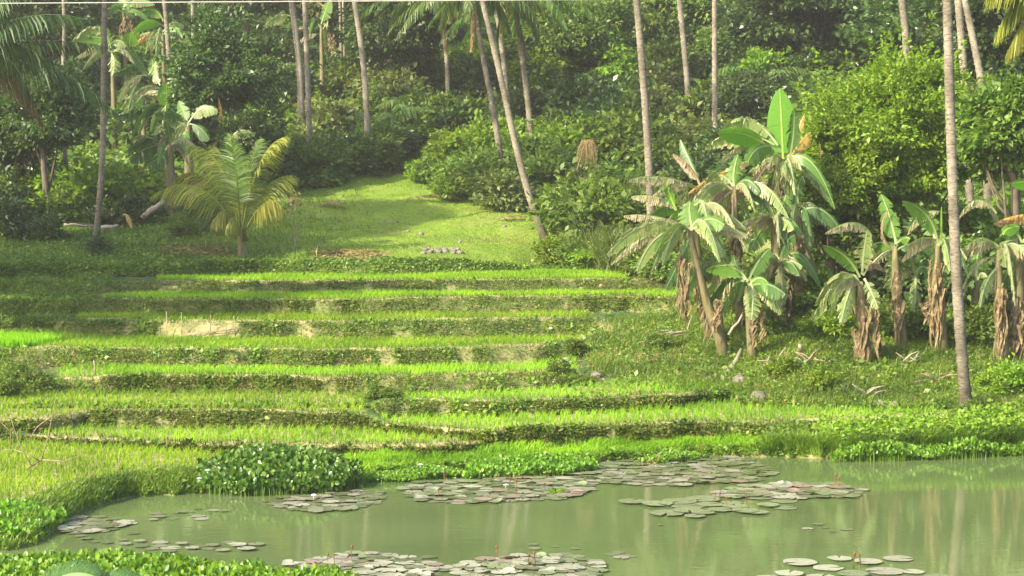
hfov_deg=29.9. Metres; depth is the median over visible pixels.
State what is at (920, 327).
shrub
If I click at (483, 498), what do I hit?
lily pad
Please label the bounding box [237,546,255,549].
lily pad
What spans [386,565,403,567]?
lily pad
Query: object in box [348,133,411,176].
shrub
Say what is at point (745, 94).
broadleaf tree
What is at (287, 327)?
bank weeds
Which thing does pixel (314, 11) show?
broadleaf tree
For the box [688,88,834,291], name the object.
banana plant
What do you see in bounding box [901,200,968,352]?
banana plant
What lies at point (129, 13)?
banana plant
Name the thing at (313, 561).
lily pad
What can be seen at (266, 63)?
shrub
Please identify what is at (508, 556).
lily pad
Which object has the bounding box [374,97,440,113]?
palm seedling
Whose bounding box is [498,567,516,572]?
lily pad
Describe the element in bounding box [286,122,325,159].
shrub
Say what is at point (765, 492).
lily pad
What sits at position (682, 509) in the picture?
lily pad
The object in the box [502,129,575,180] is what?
shrub
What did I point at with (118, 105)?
shrub
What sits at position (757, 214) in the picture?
shrub
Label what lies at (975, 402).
shrub
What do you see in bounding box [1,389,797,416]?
bank weeds
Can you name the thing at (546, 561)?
lily pad
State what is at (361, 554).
lily pad
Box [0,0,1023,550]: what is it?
hillside
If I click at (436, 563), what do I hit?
lily pad
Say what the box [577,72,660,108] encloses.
shrub
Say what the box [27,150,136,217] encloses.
shrub
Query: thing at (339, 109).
shrub
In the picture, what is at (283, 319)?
lip grass
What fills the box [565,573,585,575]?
lily pad
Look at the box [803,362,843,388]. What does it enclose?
shrub
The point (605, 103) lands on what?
shrub
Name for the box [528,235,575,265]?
shrub
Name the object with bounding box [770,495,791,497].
lily pad
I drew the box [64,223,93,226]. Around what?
fallen log
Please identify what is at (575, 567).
lily pad
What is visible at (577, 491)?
lily pad
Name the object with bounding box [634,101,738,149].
shrub
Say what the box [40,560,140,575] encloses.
banana plant
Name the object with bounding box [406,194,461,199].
dead frond
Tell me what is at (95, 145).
undergrowth
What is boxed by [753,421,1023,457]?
bank grass
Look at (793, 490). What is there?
lily pad
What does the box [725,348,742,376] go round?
fallen log
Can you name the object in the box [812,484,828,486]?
lily pad
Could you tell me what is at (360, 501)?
lily pad
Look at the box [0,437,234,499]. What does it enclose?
rice seedlings
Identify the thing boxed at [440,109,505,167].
shrub
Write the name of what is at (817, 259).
shrub
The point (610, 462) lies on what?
lily pad
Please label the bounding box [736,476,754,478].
lily pad
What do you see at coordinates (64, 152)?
coconut palm
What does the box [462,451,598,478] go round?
water hyacinth clump
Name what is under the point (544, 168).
shrub
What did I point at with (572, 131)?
shrub
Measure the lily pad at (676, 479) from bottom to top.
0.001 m
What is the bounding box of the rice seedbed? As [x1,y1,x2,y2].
[0,330,60,348]
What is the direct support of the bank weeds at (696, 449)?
on the hillside
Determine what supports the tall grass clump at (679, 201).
on the hillside
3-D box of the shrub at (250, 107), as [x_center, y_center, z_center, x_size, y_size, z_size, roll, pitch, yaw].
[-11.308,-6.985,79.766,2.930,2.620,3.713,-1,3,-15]
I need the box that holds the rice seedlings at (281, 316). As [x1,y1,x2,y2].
[76,308,589,319]
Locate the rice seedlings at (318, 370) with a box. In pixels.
[57,354,578,375]
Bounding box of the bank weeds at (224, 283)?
[0,277,686,294]
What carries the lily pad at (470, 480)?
on the pond water
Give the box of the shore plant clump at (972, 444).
[831,435,1023,462]
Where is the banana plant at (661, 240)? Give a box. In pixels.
[606,202,747,357]
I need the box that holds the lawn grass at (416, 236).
[202,142,562,264]
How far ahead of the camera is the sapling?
59.98 m
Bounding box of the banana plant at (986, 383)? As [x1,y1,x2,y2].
[977,377,994,391]
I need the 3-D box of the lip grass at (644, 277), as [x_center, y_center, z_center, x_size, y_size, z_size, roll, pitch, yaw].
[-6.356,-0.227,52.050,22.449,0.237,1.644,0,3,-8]
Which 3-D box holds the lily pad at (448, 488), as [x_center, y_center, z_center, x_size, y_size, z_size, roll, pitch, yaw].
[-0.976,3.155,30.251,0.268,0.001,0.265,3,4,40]
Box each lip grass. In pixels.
[0,404,795,438]
[1,336,592,352]
[1,417,792,454]
[3,313,596,328]
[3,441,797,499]
[6,365,594,386]
[8,385,798,406]
[10,292,672,302]
[14,274,664,283]
[36,256,556,264]
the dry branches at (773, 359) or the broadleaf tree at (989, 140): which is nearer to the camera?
the dry branches at (773, 359)
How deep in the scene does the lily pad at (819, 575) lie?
23.70 m
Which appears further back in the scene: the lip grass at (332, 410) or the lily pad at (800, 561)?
the lip grass at (332, 410)
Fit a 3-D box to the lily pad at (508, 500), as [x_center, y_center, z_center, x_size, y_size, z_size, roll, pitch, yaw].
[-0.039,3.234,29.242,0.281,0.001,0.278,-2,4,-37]
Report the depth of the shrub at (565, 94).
80.41 m
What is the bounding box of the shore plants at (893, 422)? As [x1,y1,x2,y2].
[817,403,1023,453]
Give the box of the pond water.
[0,454,1023,575]
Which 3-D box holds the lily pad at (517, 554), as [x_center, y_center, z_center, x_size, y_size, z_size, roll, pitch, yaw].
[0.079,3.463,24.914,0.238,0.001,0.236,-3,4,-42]
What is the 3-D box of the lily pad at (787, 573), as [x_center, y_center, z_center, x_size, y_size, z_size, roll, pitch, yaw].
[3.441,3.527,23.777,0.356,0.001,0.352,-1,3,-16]
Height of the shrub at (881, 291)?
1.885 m
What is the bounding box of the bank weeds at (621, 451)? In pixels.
[0,442,795,548]
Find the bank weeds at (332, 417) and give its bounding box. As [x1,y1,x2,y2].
[0,407,800,442]
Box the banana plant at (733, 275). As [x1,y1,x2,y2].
[706,248,784,358]
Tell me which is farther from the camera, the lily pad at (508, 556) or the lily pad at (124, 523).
the lily pad at (124, 523)
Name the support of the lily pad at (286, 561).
on the pond water
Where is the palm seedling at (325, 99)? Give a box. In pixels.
[291,96,374,110]
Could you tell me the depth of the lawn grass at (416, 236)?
63.55 m
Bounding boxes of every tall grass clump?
[529,221,631,267]
[553,222,683,273]
[566,221,682,240]
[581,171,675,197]
[604,225,725,267]
[640,187,695,204]
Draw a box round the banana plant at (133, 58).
[72,24,149,152]
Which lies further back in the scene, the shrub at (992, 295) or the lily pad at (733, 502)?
the shrub at (992, 295)
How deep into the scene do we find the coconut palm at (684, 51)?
78.48 m
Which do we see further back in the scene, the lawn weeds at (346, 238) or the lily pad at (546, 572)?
the lawn weeds at (346, 238)
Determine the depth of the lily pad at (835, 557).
24.77 m
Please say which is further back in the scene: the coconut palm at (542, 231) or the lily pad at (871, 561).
the coconut palm at (542, 231)
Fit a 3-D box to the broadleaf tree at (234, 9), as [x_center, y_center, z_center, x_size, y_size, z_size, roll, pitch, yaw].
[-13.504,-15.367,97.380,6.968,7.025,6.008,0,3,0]
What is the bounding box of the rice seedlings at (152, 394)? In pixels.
[0,386,364,417]
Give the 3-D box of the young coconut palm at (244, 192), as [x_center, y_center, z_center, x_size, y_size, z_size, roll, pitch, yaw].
[-8.375,-2.699,57.273,3.992,3.827,3.012,1,3,16]
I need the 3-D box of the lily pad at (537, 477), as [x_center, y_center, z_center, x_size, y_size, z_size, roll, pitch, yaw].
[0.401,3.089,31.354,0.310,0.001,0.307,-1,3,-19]
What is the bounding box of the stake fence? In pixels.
[166,311,240,337]
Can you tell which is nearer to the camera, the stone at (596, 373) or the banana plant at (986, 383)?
the banana plant at (986, 383)
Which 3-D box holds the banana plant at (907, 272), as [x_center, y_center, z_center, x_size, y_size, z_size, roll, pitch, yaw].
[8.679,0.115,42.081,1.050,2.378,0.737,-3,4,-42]
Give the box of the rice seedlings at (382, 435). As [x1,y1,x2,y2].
[42,420,467,443]
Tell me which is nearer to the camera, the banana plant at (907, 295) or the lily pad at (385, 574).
the lily pad at (385, 574)
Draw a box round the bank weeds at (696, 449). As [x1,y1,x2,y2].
[3,444,797,549]
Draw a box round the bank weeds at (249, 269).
[20,258,557,276]
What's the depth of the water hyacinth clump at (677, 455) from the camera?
33.26 m
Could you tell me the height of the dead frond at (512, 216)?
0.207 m
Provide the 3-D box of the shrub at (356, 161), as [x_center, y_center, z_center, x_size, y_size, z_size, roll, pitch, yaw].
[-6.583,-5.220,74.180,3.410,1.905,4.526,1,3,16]
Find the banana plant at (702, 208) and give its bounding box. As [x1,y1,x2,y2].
[629,140,747,341]
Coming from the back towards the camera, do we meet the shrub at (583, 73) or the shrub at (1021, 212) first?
the shrub at (583, 73)
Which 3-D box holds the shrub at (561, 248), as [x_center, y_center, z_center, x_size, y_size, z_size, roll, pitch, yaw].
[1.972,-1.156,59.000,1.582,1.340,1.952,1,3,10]
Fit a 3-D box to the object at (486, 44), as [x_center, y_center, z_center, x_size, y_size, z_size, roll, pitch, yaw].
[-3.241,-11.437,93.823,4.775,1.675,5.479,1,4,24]
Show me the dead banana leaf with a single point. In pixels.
(130, 221)
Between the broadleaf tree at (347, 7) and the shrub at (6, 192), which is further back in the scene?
the broadleaf tree at (347, 7)
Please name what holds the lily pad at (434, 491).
on the pond water
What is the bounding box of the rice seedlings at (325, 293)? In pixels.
[101,287,675,298]
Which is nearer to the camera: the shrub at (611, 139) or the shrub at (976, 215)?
the shrub at (976, 215)
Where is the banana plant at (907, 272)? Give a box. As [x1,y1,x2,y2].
[883,241,932,339]
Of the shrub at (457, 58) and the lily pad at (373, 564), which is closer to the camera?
the lily pad at (373, 564)
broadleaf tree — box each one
[0,0,124,75]
[0,54,109,206]
[0,63,75,198]
[42,0,107,19]
[107,0,200,31]
[147,0,295,187]
[197,0,289,36]
[279,0,349,38]
[309,0,393,27]
[318,0,470,78]
[484,0,661,80]
[608,0,690,37]
[659,0,787,30]
[697,67,796,121]
[706,0,916,73]
[770,79,899,280]
[787,12,993,234]
[812,180,932,287]
[827,0,1014,80]
[915,0,1023,193]
[954,59,1023,243]
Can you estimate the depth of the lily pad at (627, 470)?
32.21 m
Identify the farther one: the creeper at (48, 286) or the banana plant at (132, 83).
the banana plant at (132, 83)
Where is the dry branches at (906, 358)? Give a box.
[896,351,927,366]
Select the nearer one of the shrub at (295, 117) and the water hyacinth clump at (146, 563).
the water hyacinth clump at (146, 563)
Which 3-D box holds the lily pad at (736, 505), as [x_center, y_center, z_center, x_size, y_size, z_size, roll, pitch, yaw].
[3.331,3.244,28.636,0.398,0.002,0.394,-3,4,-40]
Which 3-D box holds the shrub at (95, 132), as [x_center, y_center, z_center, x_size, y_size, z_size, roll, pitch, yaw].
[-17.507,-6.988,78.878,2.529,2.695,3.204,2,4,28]
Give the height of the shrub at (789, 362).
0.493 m
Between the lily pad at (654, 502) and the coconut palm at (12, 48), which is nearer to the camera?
the lily pad at (654, 502)
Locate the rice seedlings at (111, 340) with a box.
[0,326,589,348]
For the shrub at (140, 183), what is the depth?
66.10 m
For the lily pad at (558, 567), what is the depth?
23.99 m
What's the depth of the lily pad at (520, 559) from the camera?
24.73 m
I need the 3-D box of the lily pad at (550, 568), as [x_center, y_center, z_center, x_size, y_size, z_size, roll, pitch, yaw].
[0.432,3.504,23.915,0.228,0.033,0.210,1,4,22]
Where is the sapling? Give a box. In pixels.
[279,190,305,241]
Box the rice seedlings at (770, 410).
[380,395,951,428]
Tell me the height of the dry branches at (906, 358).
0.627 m
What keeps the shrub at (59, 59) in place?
on the hillside
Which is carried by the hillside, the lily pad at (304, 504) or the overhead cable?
the overhead cable
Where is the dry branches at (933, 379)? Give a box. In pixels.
[912,370,957,383]
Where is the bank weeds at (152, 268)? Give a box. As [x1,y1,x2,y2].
[4,256,532,275]
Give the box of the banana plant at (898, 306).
[826,194,932,346]
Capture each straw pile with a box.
[152,236,235,257]
[310,244,393,262]
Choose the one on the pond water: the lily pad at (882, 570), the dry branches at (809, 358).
the lily pad at (882, 570)
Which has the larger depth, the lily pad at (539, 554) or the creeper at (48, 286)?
the creeper at (48, 286)
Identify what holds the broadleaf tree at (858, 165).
on the hillside
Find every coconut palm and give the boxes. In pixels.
[0,0,122,132]
[61,0,68,187]
[91,0,106,244]
[150,133,300,258]
[162,0,176,158]
[191,0,195,37]
[288,0,304,122]
[302,0,311,168]
[338,0,342,75]
[342,0,345,72]
[347,0,514,95]
[352,0,373,171]
[386,0,570,163]
[425,0,615,134]
[480,1,550,239]
[494,11,509,102]
[633,0,654,242]
[677,0,690,95]
[712,0,717,154]
[898,0,910,167]
[942,0,972,405]
[954,0,973,233]
[962,0,992,201]
[983,0,1023,63]
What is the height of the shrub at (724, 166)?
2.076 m
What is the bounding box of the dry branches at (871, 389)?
[841,384,885,398]
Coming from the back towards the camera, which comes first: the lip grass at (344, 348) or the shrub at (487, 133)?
the shrub at (487, 133)
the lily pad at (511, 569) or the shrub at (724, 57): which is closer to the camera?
the lily pad at (511, 569)
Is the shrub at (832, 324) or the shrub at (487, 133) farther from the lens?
the shrub at (487, 133)
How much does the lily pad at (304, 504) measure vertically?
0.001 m
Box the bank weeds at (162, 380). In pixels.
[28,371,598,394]
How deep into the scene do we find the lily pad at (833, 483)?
30.73 m
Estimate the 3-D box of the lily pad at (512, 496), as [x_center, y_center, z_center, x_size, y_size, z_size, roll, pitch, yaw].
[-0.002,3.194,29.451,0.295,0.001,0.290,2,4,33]
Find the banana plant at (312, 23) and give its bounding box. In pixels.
[264,0,336,104]
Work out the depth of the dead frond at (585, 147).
60.10 m
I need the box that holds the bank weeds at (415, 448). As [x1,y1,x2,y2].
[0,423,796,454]
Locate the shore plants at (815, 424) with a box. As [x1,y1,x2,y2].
[743,399,1023,457]
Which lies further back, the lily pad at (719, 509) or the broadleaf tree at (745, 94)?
the broadleaf tree at (745, 94)
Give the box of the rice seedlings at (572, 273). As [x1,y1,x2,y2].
[155,253,754,280]
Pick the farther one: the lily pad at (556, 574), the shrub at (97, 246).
the shrub at (97, 246)
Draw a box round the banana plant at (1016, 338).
[994,179,1023,361]
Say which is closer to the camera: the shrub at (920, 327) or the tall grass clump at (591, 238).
the shrub at (920, 327)
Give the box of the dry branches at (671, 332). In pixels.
[661,316,692,334]
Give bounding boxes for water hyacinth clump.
[0,498,68,543]
[0,546,360,575]
[196,442,364,496]
[365,463,462,482]
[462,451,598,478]
[549,487,563,493]
[637,448,710,463]
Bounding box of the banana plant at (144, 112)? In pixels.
[118,61,176,149]
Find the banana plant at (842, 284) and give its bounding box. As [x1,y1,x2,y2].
[811,230,891,365]
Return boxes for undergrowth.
[25,0,1002,183]
[579,105,1023,249]
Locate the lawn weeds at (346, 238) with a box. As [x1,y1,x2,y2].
[246,166,586,259]
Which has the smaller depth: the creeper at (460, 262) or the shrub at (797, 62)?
the creeper at (460, 262)
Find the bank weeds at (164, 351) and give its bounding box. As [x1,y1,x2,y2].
[0,339,597,367]
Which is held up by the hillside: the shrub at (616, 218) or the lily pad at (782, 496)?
the shrub at (616, 218)
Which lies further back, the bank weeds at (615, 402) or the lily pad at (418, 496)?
the bank weeds at (615, 402)
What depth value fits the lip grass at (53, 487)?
31.95 m
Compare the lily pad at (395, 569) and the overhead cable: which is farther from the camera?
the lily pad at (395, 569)
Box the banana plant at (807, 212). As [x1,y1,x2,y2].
[780,176,842,293]
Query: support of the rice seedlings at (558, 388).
on the hillside
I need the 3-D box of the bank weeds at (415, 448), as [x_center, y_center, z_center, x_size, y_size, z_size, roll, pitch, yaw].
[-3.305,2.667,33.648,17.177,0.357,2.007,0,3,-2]
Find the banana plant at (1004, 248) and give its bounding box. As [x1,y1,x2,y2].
[946,199,1023,361]
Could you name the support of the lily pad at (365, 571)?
on the pond water
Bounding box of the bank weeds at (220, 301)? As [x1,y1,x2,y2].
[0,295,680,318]
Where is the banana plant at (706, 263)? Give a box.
[684,232,744,332]
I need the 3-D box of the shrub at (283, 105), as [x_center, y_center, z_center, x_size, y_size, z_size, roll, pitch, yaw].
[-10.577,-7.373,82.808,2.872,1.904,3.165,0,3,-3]
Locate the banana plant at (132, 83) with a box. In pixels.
[113,59,159,166]
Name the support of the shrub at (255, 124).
on the hillside
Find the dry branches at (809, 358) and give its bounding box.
[795,348,835,362]
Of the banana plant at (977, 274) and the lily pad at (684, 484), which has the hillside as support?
the banana plant at (977, 274)
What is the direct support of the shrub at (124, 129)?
on the hillside
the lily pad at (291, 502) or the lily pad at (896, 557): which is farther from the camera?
the lily pad at (291, 502)
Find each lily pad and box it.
[57,525,74,529]
[63,522,80,524]
[82,529,100,531]
[115,522,130,524]
[160,546,179,548]
[228,542,245,545]
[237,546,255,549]
[282,501,298,503]
[282,559,299,564]
[292,503,309,505]
[305,560,321,562]
[313,556,329,559]
[316,494,331,496]
[322,500,338,502]
[323,560,341,563]
[332,553,348,555]
[334,507,350,509]
[335,558,352,561]
[344,550,361,553]
[353,568,370,570]
[355,570,375,573]
[356,552,370,556]
[357,499,372,502]
[358,562,372,565]
[370,563,387,565]
[373,560,392,563]
[374,568,387,571]
[377,573,393,575]
[385,567,406,571]
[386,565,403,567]
[389,573,405,575]
[392,555,406,558]
[394,560,413,564]
[404,568,421,573]
[412,494,428,497]
[418,571,430,575]
[420,567,438,569]
[425,490,442,492]
[425,492,443,494]
[426,562,442,565]
[436,565,453,568]
[439,492,454,494]
[441,487,457,489]
[442,567,461,570]
[449,570,470,574]
[451,490,465,494]
[453,563,467,566]
[459,560,477,563]
[462,479,479,481]
[464,484,481,487]
[464,563,480,566]
[466,567,482,570]
[474,497,491,499]
[474,556,494,559]
[475,570,489,572]
[480,562,499,565]
[488,498,502,501]
[490,570,509,573]
[491,488,507,490]
[493,559,510,562]
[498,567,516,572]
[499,555,518,557]
[500,563,518,566]
[501,499,519,501]
[503,495,520,497]
[508,561,527,564]
[510,553,526,556]
[512,557,530,560]
[513,475,527,477]
[527,476,544,478]
[530,552,546,556]
[536,482,553,484]
[537,486,552,488]
[538,567,554,570]
[538,570,555,573]
[541,559,557,562]
[543,556,560,558]
[545,573,564,575]
[548,497,566,499]
[552,566,567,569]
[555,476,572,478]
[563,563,579,565]
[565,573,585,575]
[566,565,584,568]
[569,555,584,557]
[570,489,585,492]
[571,481,586,484]
[580,471,594,473]
[584,566,598,569]
[587,561,604,564]
[590,564,605,567]
[591,568,607,571]
[601,461,615,463]
[601,464,618,466]
[615,462,631,464]
[617,469,632,471]
[618,499,645,502]
[627,470,641,472]
[641,500,672,505]
[648,509,684,515]
[663,469,680,470]
[663,498,696,503]
[670,478,687,480]
[670,502,704,507]
[672,507,703,511]
[675,483,691,485]
[684,514,704,516]
[685,495,720,500]
[692,473,708,475]
[692,510,713,513]
[694,469,710,471]
[696,502,721,505]
[708,507,732,510]
[709,474,725,475]
[721,503,747,507]
[722,500,741,503]
[724,495,740,497]
[725,486,743,489]
[732,480,747,481]
[733,508,758,511]
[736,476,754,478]
[737,484,755,486]
[746,510,768,513]
[747,492,766,494]
[747,495,772,499]
[749,488,767,490]
[753,491,771,493]
[756,493,774,495]
[757,502,778,505]
[760,485,778,487]
[768,481,783,484]
[770,491,785,494]
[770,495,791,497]
[770,498,796,502]
[772,484,790,486]
[773,490,789,492]
[773,506,795,509]
[774,570,802,575]
[780,492,796,495]
[783,558,816,564]
[784,481,799,485]
[786,488,803,492]
[790,495,806,498]
[792,484,811,486]
[807,574,833,575]
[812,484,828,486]
[813,491,828,494]
[813,564,843,570]
[824,482,843,484]
[827,555,851,559]
[828,485,848,487]
[831,490,848,492]
[837,570,868,575]
[840,494,860,496]
[854,558,882,563]
[866,567,903,573]
[883,555,912,560]
[901,569,924,573]
[924,573,951,575]
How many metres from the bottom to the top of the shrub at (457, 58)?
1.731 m
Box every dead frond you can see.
[318,200,345,205]
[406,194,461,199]
[496,215,533,220]
[575,139,597,170]
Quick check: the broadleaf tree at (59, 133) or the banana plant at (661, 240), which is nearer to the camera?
the banana plant at (661, 240)
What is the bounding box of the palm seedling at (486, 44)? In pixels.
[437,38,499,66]
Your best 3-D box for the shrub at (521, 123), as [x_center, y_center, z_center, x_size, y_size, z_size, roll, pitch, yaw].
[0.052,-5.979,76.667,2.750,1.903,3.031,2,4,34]
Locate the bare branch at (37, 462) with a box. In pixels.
[0,392,84,470]
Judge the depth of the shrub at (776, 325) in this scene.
42.38 m
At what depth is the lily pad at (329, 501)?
28.97 m
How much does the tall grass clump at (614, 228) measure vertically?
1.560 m
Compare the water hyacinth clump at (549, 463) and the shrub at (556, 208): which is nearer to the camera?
the water hyacinth clump at (549, 463)
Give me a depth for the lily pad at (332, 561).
24.43 m
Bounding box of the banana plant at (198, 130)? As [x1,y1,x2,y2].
[154,98,252,205]
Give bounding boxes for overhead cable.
[0,0,533,3]
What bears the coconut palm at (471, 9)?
on the hillside
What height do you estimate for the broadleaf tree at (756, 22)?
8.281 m
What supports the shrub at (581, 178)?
on the hillside
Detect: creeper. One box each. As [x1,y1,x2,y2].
[0,259,117,377]
[2,255,573,276]
[572,281,1022,409]
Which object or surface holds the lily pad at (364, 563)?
on the pond water
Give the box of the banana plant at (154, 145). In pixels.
[128,120,204,214]
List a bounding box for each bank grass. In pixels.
[0,178,373,261]
[0,259,121,375]
[0,463,224,550]
[230,429,790,474]
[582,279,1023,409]
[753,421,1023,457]
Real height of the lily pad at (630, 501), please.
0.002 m
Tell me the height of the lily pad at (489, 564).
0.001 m
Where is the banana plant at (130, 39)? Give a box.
[122,7,188,85]
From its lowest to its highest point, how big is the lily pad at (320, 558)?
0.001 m
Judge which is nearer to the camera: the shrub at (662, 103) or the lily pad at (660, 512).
the lily pad at (660, 512)
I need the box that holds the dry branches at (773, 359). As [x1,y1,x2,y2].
[757,347,802,365]
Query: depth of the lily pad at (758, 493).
29.71 m
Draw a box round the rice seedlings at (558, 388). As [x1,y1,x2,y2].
[403,375,735,398]
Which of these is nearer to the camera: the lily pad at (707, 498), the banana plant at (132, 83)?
the lily pad at (707, 498)
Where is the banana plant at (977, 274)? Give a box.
[949,253,993,343]
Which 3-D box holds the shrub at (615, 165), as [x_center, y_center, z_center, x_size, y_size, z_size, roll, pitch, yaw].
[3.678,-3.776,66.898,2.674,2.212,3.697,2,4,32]
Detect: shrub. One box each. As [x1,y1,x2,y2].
[0,147,76,196]
[0,165,41,223]
[0,196,49,242]
[0,254,25,279]
[0,362,29,378]
[0,370,30,397]
[12,363,59,393]
[24,206,70,242]
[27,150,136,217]
[31,180,90,222]
[45,45,92,77]
[69,34,152,90]
[72,87,111,147]
[74,194,129,224]
[79,148,180,204]
[80,230,115,253]
[87,34,117,79]
[97,86,192,149]
[107,83,157,111]
[113,192,173,224]
[117,28,175,64]
[133,108,221,158]
[138,81,184,95]
[145,70,185,102]
[162,211,202,236]
[199,214,226,232]
[212,97,290,182]
[230,104,275,130]
[232,137,311,185]
[233,49,284,74]
[243,25,295,69]
[243,86,297,122]
[253,96,295,130]
[256,62,322,108]
[278,135,355,187]
[281,89,361,134]
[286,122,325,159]
[287,97,363,138]
[291,42,347,73]
[296,128,379,174]
[296,129,364,175]
[314,52,386,98]
[318,115,377,156]
[337,90,378,111]
[338,119,413,158]
[343,78,424,127]
[344,54,431,101]
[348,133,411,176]
[362,377,387,399]
[376,115,424,157]
[379,384,407,397]
[385,112,425,149]
[394,98,429,140]
[397,78,441,110]
[403,150,441,182]
[409,150,467,181]
[412,53,473,94]
[414,89,497,140]
[417,85,516,149]
[420,128,477,167]
[425,140,512,194]
[426,168,464,199]
[430,44,443,59]
[440,46,479,76]
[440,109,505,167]
[444,147,535,202]
[454,44,519,100]
[456,125,524,163]
[471,167,549,213]
[485,115,544,145]
[486,70,548,121]
[491,41,518,68]
[495,43,581,90]
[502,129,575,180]
[502,136,601,203]
[503,110,578,157]
[521,103,575,134]
[523,183,576,234]
[526,156,646,241]
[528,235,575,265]
[530,62,610,120]
[533,160,620,190]
[538,170,613,234]
[544,355,573,374]
[548,70,611,91]
[549,229,594,268]
[556,230,613,269]
[559,176,645,238]
[560,113,627,158]
[562,337,587,354]
[563,75,660,129]
[573,85,693,167]
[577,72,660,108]
[586,148,661,197]
[591,28,638,81]
[595,229,646,271]
[615,242,656,277]
[616,0,678,53]
[623,122,711,176]
[627,54,691,101]
[628,194,687,241]
[629,81,703,120]
[629,242,686,280]
[633,21,708,84]
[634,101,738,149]
[643,328,681,349]
[644,24,693,49]
[656,135,723,201]
[668,79,719,122]
[670,1,727,43]
[671,238,740,278]
[682,183,753,238]
[689,35,748,82]
[689,119,772,171]
[691,25,731,51]
[705,145,774,187]
[707,66,812,84]
[708,282,766,311]
[713,239,788,283]
[717,53,794,87]
[721,34,748,52]
[737,46,791,72]
[739,145,814,208]
[742,300,796,338]
[748,202,790,243]
[761,354,801,376]
[769,240,823,263]
[777,42,838,79]
[787,267,846,313]
[788,302,857,337]
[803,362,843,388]
[810,33,878,67]
[812,254,885,281]
[849,294,912,334]
[865,227,929,300]
[870,234,969,305]
[878,296,949,338]
[911,195,1023,248]
[925,221,1016,311]
[928,301,1006,347]
[929,232,1006,270]
[953,397,982,406]
[965,252,1015,317]
[968,173,1023,244]
[969,365,1015,396]
[985,49,1023,87]
[986,352,1023,391]
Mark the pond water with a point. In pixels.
(959, 517)
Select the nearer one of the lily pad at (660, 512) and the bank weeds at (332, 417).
the lily pad at (660, 512)
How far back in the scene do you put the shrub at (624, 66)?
87.01 m
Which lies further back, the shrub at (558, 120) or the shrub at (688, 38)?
the shrub at (688, 38)
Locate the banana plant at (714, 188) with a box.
[686,154,788,327]
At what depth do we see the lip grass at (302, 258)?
56.11 m
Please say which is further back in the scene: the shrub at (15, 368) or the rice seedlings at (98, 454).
the shrub at (15, 368)
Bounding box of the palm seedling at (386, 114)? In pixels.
[347,107,428,127]
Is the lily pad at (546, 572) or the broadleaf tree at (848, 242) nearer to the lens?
the lily pad at (546, 572)
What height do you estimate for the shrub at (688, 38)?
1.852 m
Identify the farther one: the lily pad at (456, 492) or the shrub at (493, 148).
the shrub at (493, 148)
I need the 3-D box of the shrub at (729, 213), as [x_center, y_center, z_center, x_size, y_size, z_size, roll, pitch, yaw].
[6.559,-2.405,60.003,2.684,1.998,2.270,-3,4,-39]
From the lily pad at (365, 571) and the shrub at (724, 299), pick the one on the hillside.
the shrub at (724, 299)
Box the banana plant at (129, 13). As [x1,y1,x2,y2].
[91,0,155,100]
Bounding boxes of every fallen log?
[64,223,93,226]
[100,224,118,229]
[140,200,165,219]
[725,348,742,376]
[728,314,742,335]
[796,344,801,352]
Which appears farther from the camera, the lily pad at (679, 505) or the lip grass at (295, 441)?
the lip grass at (295, 441)
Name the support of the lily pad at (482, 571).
on the pond water
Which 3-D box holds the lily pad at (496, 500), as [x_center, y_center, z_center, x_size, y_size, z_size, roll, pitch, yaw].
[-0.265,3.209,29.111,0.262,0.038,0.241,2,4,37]
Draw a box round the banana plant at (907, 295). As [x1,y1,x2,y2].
[903,292,928,304]
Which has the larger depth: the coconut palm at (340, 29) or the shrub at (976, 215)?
the coconut palm at (340, 29)
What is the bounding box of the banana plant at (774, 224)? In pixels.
[726,195,804,321]
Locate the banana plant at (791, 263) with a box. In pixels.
[745,234,819,324]
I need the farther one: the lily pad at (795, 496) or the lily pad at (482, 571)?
the lily pad at (795, 496)
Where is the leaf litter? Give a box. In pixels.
[575,264,1020,408]
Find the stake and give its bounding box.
[294,224,296,250]
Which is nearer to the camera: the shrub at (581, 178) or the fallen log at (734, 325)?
the fallen log at (734, 325)
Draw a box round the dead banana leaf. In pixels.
[123,214,132,229]
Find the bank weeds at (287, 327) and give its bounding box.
[0,316,598,338]
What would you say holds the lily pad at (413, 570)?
on the pond water
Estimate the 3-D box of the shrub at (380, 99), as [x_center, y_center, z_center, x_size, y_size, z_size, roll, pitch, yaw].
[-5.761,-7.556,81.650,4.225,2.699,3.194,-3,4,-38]
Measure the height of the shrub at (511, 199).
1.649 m
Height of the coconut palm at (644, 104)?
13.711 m
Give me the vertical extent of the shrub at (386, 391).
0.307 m
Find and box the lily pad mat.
[56,455,868,575]
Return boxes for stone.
[591,371,601,376]
[732,374,745,383]
[751,390,766,401]
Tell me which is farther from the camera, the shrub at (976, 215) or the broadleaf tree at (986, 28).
the broadleaf tree at (986, 28)
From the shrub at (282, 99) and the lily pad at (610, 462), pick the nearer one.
the lily pad at (610, 462)

